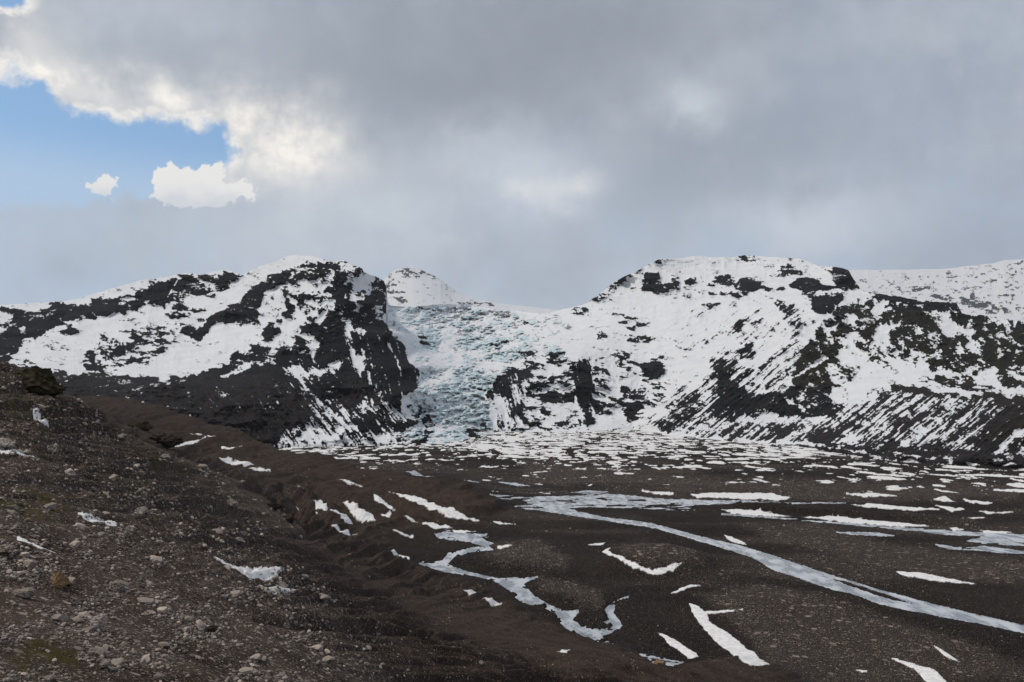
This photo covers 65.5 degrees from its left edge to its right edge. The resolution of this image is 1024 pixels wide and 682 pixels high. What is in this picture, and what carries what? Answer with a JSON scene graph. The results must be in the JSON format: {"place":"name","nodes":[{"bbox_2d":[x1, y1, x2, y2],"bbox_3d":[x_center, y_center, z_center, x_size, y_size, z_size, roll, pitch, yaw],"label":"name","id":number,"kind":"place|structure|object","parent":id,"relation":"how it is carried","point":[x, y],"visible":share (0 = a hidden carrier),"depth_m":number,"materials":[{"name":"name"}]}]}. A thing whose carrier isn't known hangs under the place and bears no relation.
{"place":"outdoors","nodes":[
{"label":"outdoors","id":0,"kind":"place"},
{"bbox_2d":[0,255,415,447],"bbox_3d":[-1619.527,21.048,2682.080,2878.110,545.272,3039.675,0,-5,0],"label":"mountain","id":1,"kind":"structure","parent":0,"point":[289,351],"depth_m":1875.78,"materials":[{"name":"snow"}]},
{"bbox_2d":[383,267,557,313],"bbox_3d":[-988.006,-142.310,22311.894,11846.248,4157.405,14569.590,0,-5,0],"label":"mountain","id":2,"kind":"structure","parent":0,"point":[410,287],"depth_m":21498.23,"materials":[{"name":"snow"}]},
{"bbox_2d":[379,301,574,443],"bbox_3d":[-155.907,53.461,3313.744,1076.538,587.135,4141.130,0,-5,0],"label":"glacier","id":3,"kind":"object","parent":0,"point":[461,356],"visible":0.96,"depth_m":2529.30,"materials":[{"name":"ice"},{"name":"snow"}]},
{"bbox_2d":[406,470,607,492],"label":"snow patches","id":4,"kind":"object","parent":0,"point":[414,472],"depth_m":579.61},
{"bbox_2d":[0,362,1023,681],"bbox_3d":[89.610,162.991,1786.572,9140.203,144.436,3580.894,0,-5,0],"label":"ground","id":5,"kind":"structure","parent":0,"point":[502,634],"depth_m":202.72,"materials":[{"name":"soil"}]},
{"bbox_2d":[0,437,14,446],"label":"boulder","id":6,"kind":"object","parent":5,"relation":"on","point":[5,442],"visible":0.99,"depth_m":49.35,"materials":[{"name":"stone"}]},
{"bbox_2d":[0,544,15,554],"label":"boulder","id":7,"kind":"object","parent":5,"relation":"on","point":[5,549],"visible":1,"depth_m":23.94,"materials":[{"name":"stone"}]},
{"bbox_2d":[6,505,18,510],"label":"stone","id":8,"kind":"object","parent":5,"relation":"on","point":[14,507],"visible":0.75,"depth_m":33.45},
{"bbox_2d":[0,447,34,457],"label":"snow patch","id":9,"kind":"object","parent":5,"relation":"on","point":[7,451],"visible":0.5,"depth_m":49.13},
{"bbox_2d":[13,586,35,598],"bbox_3d":[-12.544,6.483,20.497,0.514,0.292,0.285,3,-6,-33],"label":"boulder","id":10,"kind":"object","parent":5,"relation":"on","point":[25,593],"visible":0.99,"depth_m":20.44,"materials":[{"name":"stone"}]},
{"bbox_2d":[20,552,28,556],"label":"stone","id":11,"kind":"object","parent":5,"relation":"on","point":[22,554],"visible":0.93,"depth_m":24.59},
{"bbox_2d":[23,559,36,568],"bbox_3d":[-14.300,6.609,23.584,0.412,0.310,0.384,-2,-5,27],"label":"boulder","id":12,"kind":"object","parent":5,"relation":"on","point":[32,564],"visible":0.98,"depth_m":23.51,"materials":[{"name":"stone"}]},
{"bbox_2d":[17,536,54,552],"bbox_3d":[-16.040,6.928,26.858,1.332,0.792,1.784,3,-6,-31],"label":"snow patch","id":13,"kind":"object","parent":5,"relation":"on","point":[19,538],"visible":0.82,"depth_m":26.69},
{"bbox_2d":[11,365,65,395],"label":"boulder","id":14,"kind":"object","parent":5,"relation":"on","point":[36,379],"visible":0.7,"depth_m":82.23,"materials":[{"name":"stone"}]},
{"bbox_2d":[33,407,48,427],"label":"snow patch","id":15,"kind":"object","parent":5,"relation":"on","point":[43,421],"visible":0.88,"depth_m":72.22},
{"bbox_2d":[44,674,55,679],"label":"stone","id":16,"kind":"object","parent":5,"relation":"on","point":[51,676],"visible":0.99,"depth_m":14.11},
{"bbox_2d":[44,502,56,509],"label":"stone","id":17,"kind":"object","parent":5,"relation":"on","point":[51,505],"visible":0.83,"depth_m":37.38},
{"bbox_2d":[47,443,58,453],"bbox_3d":[-33.013,7.755,57.148,0.844,0.908,1.201,2,-5,-26],"label":"boulder","id":18,"kind":"object","parent":5,"relation":"on","point":[53,449],"visible":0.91,"depth_m":56.84,"materials":[{"name":"stone"}]},
{"bbox_2d":[51,613,67,621],"bbox_3d":[-11.111,6.825,19.561,0.306,0.240,0.420,11,-15,9],"label":"stone","id":19,"kind":"object","parent":5,"relation":"on","point":[59,617],"visible":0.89,"depth_m":19.46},
{"bbox_2d":[51,572,69,588],"bbox_3d":[-13.144,6.947,23.122,0.414,0.550,0.474,-3,-6,36],"label":"boulder","id":20,"kind":"object","parent":5,"relation":"on","point":[60,580],"visible":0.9,"depth_m":23.00,"materials":[{"name":"stone"}]},
{"bbox_2d":[65,468,75,475],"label":"stone","id":21,"kind":"object","parent":5,"relation":"on","point":[69,471],"visible":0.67,"depth_m":50.19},
{"bbox_2d":[68,577,75,585],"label":"boulder","id":22,"kind":"object","parent":5,"relation":"on","point":[72,579],"visible":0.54,"depth_m":23.50,"materials":[{"name":"stone"}]},
{"bbox_2d":[70,540,79,546],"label":"stone","id":23,"kind":"object","parent":5,"relation":"on","point":[75,543],"visible":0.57,"depth_m":30.55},
{"bbox_2d":[73,617,83,622],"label":"stone","id":24,"kind":"object","parent":5,"relation":"on","point":[80,619],"visible":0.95,"depth_m":19.95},
{"bbox_2d":[73,522,86,530],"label":"stone","id":25,"kind":"object","parent":5,"relation":"on","point":[80,526],"visible":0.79,"depth_m":35.73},
{"bbox_2d":[78,611,88,617],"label":"stone","id":26,"kind":"object","parent":5,"relation":"on","point":[85,614],"visible":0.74,"depth_m":20.76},
{"bbox_2d":[83,626,97,631],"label":"stone","id":27,"kind":"object","parent":5,"relation":"on","point":[91,628],"visible":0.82,"depth_m":19.32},
{"bbox_2d":[78,512,116,525],"bbox_3d":[-21.135,9.159,40.610,1.976,1.282,4.277,2,-5,-24],"label":"snow patch","id":28,"kind":"object","parent":5,"relation":"on","point":[112,523],"visible":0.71,"depth_m":40.21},
{"bbox_2d":[88,614,108,630],"bbox_3d":[-10.305,7.042,19.818,0.376,0.509,0.565,1,-5,-7],"label":"boulder","id":29,"kind":"object","parent":5,"relation":"on","point":[100,621],"visible":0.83,"depth_m":19.69,"materials":[{"name":"stone"}]},
{"bbox_2d":[91,647,107,655],"bbox_3d":[-8.885,6.710,17.152,0.353,0.224,0.245,13,-3,-3],"label":"stone","id":30,"kind":"object","parent":5,"relation":"on","point":[101,650],"visible":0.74,"depth_m":17.08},
{"bbox_2d":[100,659,110,667],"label":"boulder","id":31,"kind":"object","parent":5,"relation":"on","point":[104,663],"visible":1,"depth_m":16.20,"materials":[{"name":"stone"}]},
{"bbox_2d":[111,657,123,665],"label":"stone","id":32,"kind":"object","parent":5,"relation":"on","point":[117,661],"visible":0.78,"depth_m":16.93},
{"bbox_2d":[110,580,128,591],"bbox_3d":[-12.518,7.853,25.466,0.592,0.417,0.383,4,-6,-42],"label":"boulder","id":33,"kind":"object","parent":5,"relation":"on","point":[118,585],"visible":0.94,"depth_m":25.34,"materials":[{"name":"stone"}]},
{"bbox_2d":[125,525,135,531],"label":"boulder","id":34,"kind":"object","parent":5,"relation":"on","point":[132,528],"visible":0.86,"depth_m":40.42,"materials":[{"name":"stone"}]},
{"bbox_2d":[128,650,138,655],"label":"stone","id":35,"kind":"object","parent":5,"relation":"on","point":[132,652],"visible":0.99,"depth_m":18.61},
{"bbox_2d":[127,421,152,430],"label":"boulder","id":36,"kind":"object","parent":5,"relation":"on","point":[145,426],"visible":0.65,"depth_m":503.10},
{"bbox_2d":[137,506,147,512],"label":"stone","id":37,"kind":"object","parent":5,"relation":"on","point":[144,509],"visible":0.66,"depth_m":50.96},
{"bbox_2d":[137,597,154,603],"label":"stone","id":38,"kind":"object","parent":5,"relation":"on","point":[144,600],"visible":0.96,"depth_m":24.60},
{"bbox_2d":[142,655,149,662],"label":"stone","id":39,"kind":"object","parent":5,"relation":"on","point":[146,658],"visible":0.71,"depth_m":18.20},
{"bbox_2d":[150,555,162,562],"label":"stone","id":40,"kind":"object","parent":5,"relation":"on","point":[158,559],"visible":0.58,"depth_m":36.62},
{"bbox_2d":[154,672,166,679],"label":"boulder","id":41,"kind":"object","parent":5,"relation":"on","point":[159,676],"visible":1,"depth_m":16.77,"materials":[{"name":"stone"}]},
{"bbox_2d":[157,606,166,613],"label":"stone","id":42,"kind":"object","parent":5,"relation":"on","point":[162,610],"visible":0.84,"depth_m":24.27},
{"bbox_2d":[158,642,169,648],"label":"stone","id":43,"kind":"object","parent":5,"relation":"on","point":[166,645],"visible":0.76,"depth_m":20.34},
{"bbox_2d":[160,654,169,658],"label":"stone","id":44,"kind":"object","parent":5,"relation":"on","point":[165,656],"visible":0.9,"depth_m":19.05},
{"bbox_2d":[149,433,182,447],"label":"boulder","id":45,"kind":"object","parent":5,"relation":"on","point":[166,440],"visible":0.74,"depth_m":308.52,"materials":[{"name":"stone"}]},
{"bbox_2d":[161,454,170,459],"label":"stone","id":46,"kind":"object","parent":5,"relation":"on","point":[166,456],"visible":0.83,"depth_m":107.01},
{"bbox_2d":[184,616,193,621],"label":"stone","id":47,"kind":"object","parent":5,"relation":"on","point":[189,618],"visible":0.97,"depth_m":24.72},
{"bbox_2d":[175,436,205,446],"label":"snow patch","id":48,"kind":"object","parent":5,"relation":"on","point":[189,442],"visible":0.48,"depth_m":551.34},
{"bbox_2d":[195,619,204,628],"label":"stone","id":49,"kind":"object","parent":5,"relation":"on","point":[199,623],"visible":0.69,"depth_m":24.61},
{"bbox_2d":[198,464,207,469],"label":"stone","id":50,"kind":"object","parent":5,"relation":"on","point":[204,466],"visible":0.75,"depth_m":121.00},
{"bbox_2d":[204,625,217,633],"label":"boulder","id":51,"kind":"object","parent":5,"relation":"on","point":[212,628],"visible":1,"depth_m":24.36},
{"bbox_2d":[212,528,222,534],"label":"stone","id":52,"kind":"object","parent":5,"relation":"on","point":[219,531],"visible":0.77,"depth_m":57.63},
{"bbox_2d":[221,446,239,449],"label":"snow patch","id":53,"kind":"object","parent":5,"relation":"on","point":[223,447],"visible":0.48,"depth_m":576.53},
{"bbox_2d":[227,498,237,507],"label":"boulder","id":54,"kind":"object","parent":5,"relation":"on","point":[232,503],"visible":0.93,"depth_m":95.89,"materials":[{"name":"stone"}]},
{"bbox_2d":[230,590,241,597],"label":"stone","id":55,"kind":"object","parent":5,"relation":"on","point":[236,593],"visible":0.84,"depth_m":36.41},
{"bbox_2d":[219,456,253,466],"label":"snow patch","id":56,"kind":"object","parent":5,"relation":"on","point":[229,460],"visible":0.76,"depth_m":476.48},
{"bbox_2d":[236,537,244,542],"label":"stone","id":57,"kind":"object","parent":5,"relation":"on","point":[239,540],"visible":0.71,"depth_m":61.11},
{"bbox_2d":[239,667,254,673],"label":"stone","id":58,"kind":"object","parent":5,"relation":"on","point":[247,670],"visible":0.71,"depth_m":21.46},
{"bbox_2d":[214,556,284,580],"bbox_3d":[-16.447,14.298,50.378,3.069,2.702,10.113,0,-5,0],"label":"snow patch","id":59,"kind":"object","parent":5,"relation":"on","point":[256,572],"visible":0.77,"depth_m":50.45,"materials":[{"name":"snow"}]},
{"bbox_2d":[250,653,260,660],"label":"stone","id":60,"kind":"object","parent":5,"relation":"on","point":[255,657],"visible":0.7,"depth_m":23.66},
{"bbox_2d":[250,467,270,471],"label":"snow patch","id":61,"kind":"object","parent":5,"relation":"on","point":[259,469],"visible":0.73,"depth_m":447.19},
{"bbox_2d":[267,502,284,510],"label":"boulder","id":62,"kind":"object","parent":5,"relation":"on","point":[275,506],"visible":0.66,"depth_m":129.57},
{"bbox_2d":[269,587,295,594],"bbox_3d":[-13.960,15.012,47.898,1.295,1.867,7.597,0,-5,0],"label":"snow patch","id":63,"kind":"object","parent":5,"relation":"on","point":[282,589],"visible":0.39,"depth_m":47.72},
{"bbox_2d":[278,581,286,587],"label":"stone","id":64,"kind":"object","parent":5,"relation":"on","point":[282,584],"visible":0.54,"depth_m":50.45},
{"bbox_2d":[283,515,293,523],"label":"boulder","id":65,"kind":"object","parent":5,"relation":"on","point":[289,518],"visible":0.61,"depth_m":127.55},
{"bbox_2d":[310,644,322,650],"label":"stone","id":66,"kind":"object","parent":5,"relation":"on","point":[318,647],"visible":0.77,"depth_m":32.13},
{"bbox_2d":[313,499,327,510],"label":"snow patch","id":67,"kind":"object","parent":5,"relation":"on","point":[319,504],"visible":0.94,"depth_m":352.13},
{"bbox_2d":[319,593,328,600],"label":"stone","id":68,"kind":"object","parent":5,"relation":"on","point":[323,597],"visible":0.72,"depth_m":52.21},
{"bbox_2d":[322,655,334,662],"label":"stone","id":69,"kind":"object","parent":5,"relation":"on","point":[329,659],"visible":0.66,"depth_m":30.01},
{"bbox_2d":[330,509,352,523],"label":"snow patch","id":70,"kind":"object","parent":5,"relation":"on","point":[345,517],"visible":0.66,"depth_m":334.19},
{"bbox_2d":[331,524,356,535],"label":"snow patch","id":71,"kind":"object","parent":5,"relation":"on","point":[345,532],"visible":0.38,"depth_m":295.02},
{"bbox_2d":[340,479,362,486],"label":"snow patch","id":72,"kind":"object","parent":5,"relation":"on","point":[348,482],"visible":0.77,"depth_m":455.02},
{"bbox_2d":[343,500,374,523],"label":"snow patch","id":73,"kind":"object","parent":5,"relation":"on","point":[362,516],"visible":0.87,"depth_m":360.05,"materials":[{"name":"snow"}]},
{"bbox_2d":[374,494,395,510],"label":"snow patch","id":74,"kind":"object","parent":5,"relation":"on","point":[378,499],"visible":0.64,"depth_m":411.00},
{"bbox_2d":[381,510,391,517],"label":"snow patch","id":75,"kind":"object","parent":5,"relation":"on","point":[388,514],"visible":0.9,"depth_m":377.50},
{"bbox_2d":[391,549,409,559],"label":"snow patch","id":76,"kind":"object","parent":5,"relation":"on","point":[396,554],"visible":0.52,"depth_m":257.45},
{"bbox_2d":[393,529,413,537],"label":"snow patch","id":77,"kind":"object","parent":5,"relation":"on","point":[406,535],"visible":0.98,"depth_m":332.57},
{"bbox_2d":[405,515,417,522],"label":"snow patch","id":78,"kind":"object","parent":5,"relation":"on","point":[410,518],"visible":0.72,"depth_m":360.91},
{"bbox_2d":[389,491,479,521],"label":"snow patch","id":79,"kind":"object","parent":5,"relation":"on","point":[450,512],"visible":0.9,"depth_m":379.38,"materials":[{"name":"snow"}]},
{"bbox_2d":[422,522,452,528],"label":"snow patch","id":80,"kind":"object","parent":5,"relation":"on","point":[433,525],"visible":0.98,"depth_m":357.45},
{"bbox_2d":[452,530,475,532],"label":"snow patch","id":81,"kind":"object","parent":5,"relation":"on","point":[460,531],"visible":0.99,"depth_m":352.06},
{"bbox_2d":[463,589,476,594],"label":"snow patch","id":82,"kind":"object","parent":5,"relation":"on","point":[469,592],"visible":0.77,"depth_m":202.72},
{"bbox_2d":[483,597,501,606],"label":"snow patch","id":83,"kind":"object","parent":5,"relation":"on","point":[492,602],"visible":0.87,"depth_m":203.51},
{"bbox_2d":[497,544,511,549],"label":"snow patch","id":84,"kind":"object","parent":5,"relation":"on","point":[500,547],"visible":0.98,"depth_m":312.14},
{"bbox_2d":[493,521,515,524],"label":"snow patch","id":85,"kind":"object","parent":5,"relation":"on","point":[499,522],"visible":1,"depth_m":377.36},
{"bbox_2d":[0,366,1023,681],"bbox_3d":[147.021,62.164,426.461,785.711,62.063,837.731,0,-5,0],"label":"stones","id":86,"kind":"object","parent":5,"relation":"on","point":[114,652],"visible":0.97,"depth_m":33.09,"materials":[{"name":"stone"}]},
{"bbox_2d":[556,649,570,652],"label":"snow patch","id":87,"kind":"object","parent":5,"relation":"on","point":[563,651],"visible":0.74,"depth_m":107.72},
{"bbox_2d":[588,542,605,545],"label":"snow patch","id":88,"kind":"object","parent":5,"relation":"on","point":[600,544],"visible":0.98,"depth_m":324.38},
{"bbox_2d":[602,548,681,574],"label":"snow patch","id":89,"kind":"object","parent":5,"relation":"on","point":[658,571],"visible":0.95,"depth_m":265.20,"materials":[{"name":"snow"}]},
{"bbox_2d":[279,429,1023,493],"bbox_3d":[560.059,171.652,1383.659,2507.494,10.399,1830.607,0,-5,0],"label":"snow","id":90,"kind":"structure","parent":5,"relation":"on","point":[568,441],"depth_m":1001.67,"materials":[{"name":"snow"}]},
{"bbox_2d":[641,489,673,495],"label":"snow patch","id":91,"kind":"object","parent":5,"relation":"on","point":[659,493],"visible":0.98,"depth_m":512.18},
{"bbox_2d":[653,659,663,664],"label":"boulder","id":92,"kind":"object","parent":5,"relation":"on","point":[659,662],"visible":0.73,"depth_m":112.91,"materials":[{"name":"stone"}]},
{"bbox_2d":[659,633,698,658],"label":"snow patch","id":93,"kind":"object","parent":5,"relation":"on","point":[683,649],"visible":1,"depth_m":182.88,"materials":[{"name":"snow"}]},
{"bbox_2d":[671,584,700,593],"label":"snow patch","id":94,"kind":"object","parent":5,"relation":"on","point":[683,588],"visible":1,"depth_m":242.53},
{"bbox_2d":[689,603,769,665],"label":"snow patch","id":95,"kind":"object","parent":5,"relation":"on","point":[726,640],"visible":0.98,"depth_m":189.50,"materials":[{"name":"snow"}]},
{"bbox_2d":[724,535,746,544],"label":"snow patch","id":96,"kind":"object","parent":5,"relation":"on","point":[732,539],"visible":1,"depth_m":332.75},
{"bbox_2d":[690,492,789,500],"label":"snow patch","id":97,"kind":"object","parent":5,"relation":"on","point":[754,496],"visible":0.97,"depth_m":493.25,"materials":[{"name":"snow"}]},
{"bbox_2d":[721,508,788,516],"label":"snow patch","id":98,"kind":"object","parent":5,"relation":"on","point":[759,512],"visible":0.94,"depth_m":418.77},
{"bbox_2d":[805,514,927,526],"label":"snow patch","id":99,"kind":"object","parent":5,"relation":"on","point":[845,519],"visible":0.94,"depth_m":387.29,"materials":[{"name":"snow"}]},
{"bbox_2d":[846,492,896,497],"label":"snow patch","id":100,"kind":"object","parent":5,"relation":"on","point":[865,495],"visible":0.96,"depth_m":502.67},
{"bbox_2d":[850,503,939,510],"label":"snow patch","id":101,"kind":"object","parent":5,"relation":"on","point":[883,506],"visible":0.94,"depth_m":445.41,"materials":[{"name":"snow"}]},
{"bbox_2d":[891,658,946,681],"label":"snow patch","id":102,"kind":"object","parent":5,"relation":"on","point":[927,674],"visible":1,"depth_m":165.76,"materials":[{"name":"snow"}]},
{"bbox_2d":[896,571,974,584],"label":"snow patch","id":103,"kind":"object","parent":5,"relation":"on","point":[925,576],"visible":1,"depth_m":255.31,"materials":[{"name":"snow"}]},
{"bbox_2d":[933,496,956,502],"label":"snow patch","id":104,"kind":"object","parent":5,"relation":"on","point":[944,499],"visible":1,"depth_m":477.08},
{"bbox_2d":[934,645,958,661],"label":"snow patch","id":105,"kind":"object","parent":5,"relation":"on","point":[946,654],"visible":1,"depth_m":178.44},
{"bbox_2d":[935,505,964,511],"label":"snow patch","id":106,"kind":"object","parent":5,"relation":"on","point":[951,509],"visible":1,"depth_m":439.47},
{"bbox_2d":[949,527,963,530],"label":"snow patch","id":107,"kind":"object","parent":5,"relation":"on","point":[955,529],"visible":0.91,"depth_m":362.30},
{"bbox_2d":[962,517,984,518],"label":"snow patch","id":108,"kind":"object","parent":5,"relation":"on","point":[975,517],"visible":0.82,"depth_m":403.03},
{"bbox_2d":[963,498,992,504],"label":"snow patch","id":109,"kind":"object","parent":5,"relation":"on","point":[976,501],"visible":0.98,"depth_m":462.14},
{"bbox_2d":[979,511,1012,513],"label":"snow patch","id":110,"kind":"object","parent":5,"relation":"on","point":[989,512],"visible":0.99,"depth_m":423.98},
{"bbox_2d":[980,530,1011,532],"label":"snow patch","id":111,"kind":"object","parent":5,"relation":"on","point":[986,531],"visible":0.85,"depth_m":356.07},
{"bbox_2d":[0,0,1023,309],"label":"sky","id":112,"kind":"structure","parent":0,"point":[545,154],"materials":[{"name":"grey"}]},
{"bbox_2d":[419,530,681,665],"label":"stream","id":113,"kind":"structure","parent":0,"point":[516,585],"depth_m":244.55,"materials":[{"name":"liquid"}]},
{"bbox_2d":[487,255,1023,468],"bbox_3d":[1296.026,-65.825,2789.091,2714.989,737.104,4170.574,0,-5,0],"label":"mountain","id":114,"kind":"structure","parent":0,"point":[799,352],"depth_m":1991.43,"materials":[{"name":"snow"}]},
{"bbox_2d":[490,491,1023,632],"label":"river","id":115,"kind":"structure","parent":0,"point":[789,567],"depth_m":310.19,"materials":[{"name":"liquid"}]},
{"bbox_2d":[721,513,1023,553],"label":"river","id":116,"kind":"structure","parent":0,"point":[1006,539],"depth_m":346.96,"materials":[{"name":"liquid"}]},
{"bbox_2d":[849,259,1023,320],"bbox_3d":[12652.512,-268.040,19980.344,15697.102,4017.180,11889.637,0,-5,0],"label":"mountain","id":117,"kind":"structure","parent":0,"point":[995,290],"depth_m":18381.90,"materials":[{"name":"snow"}]}
]}

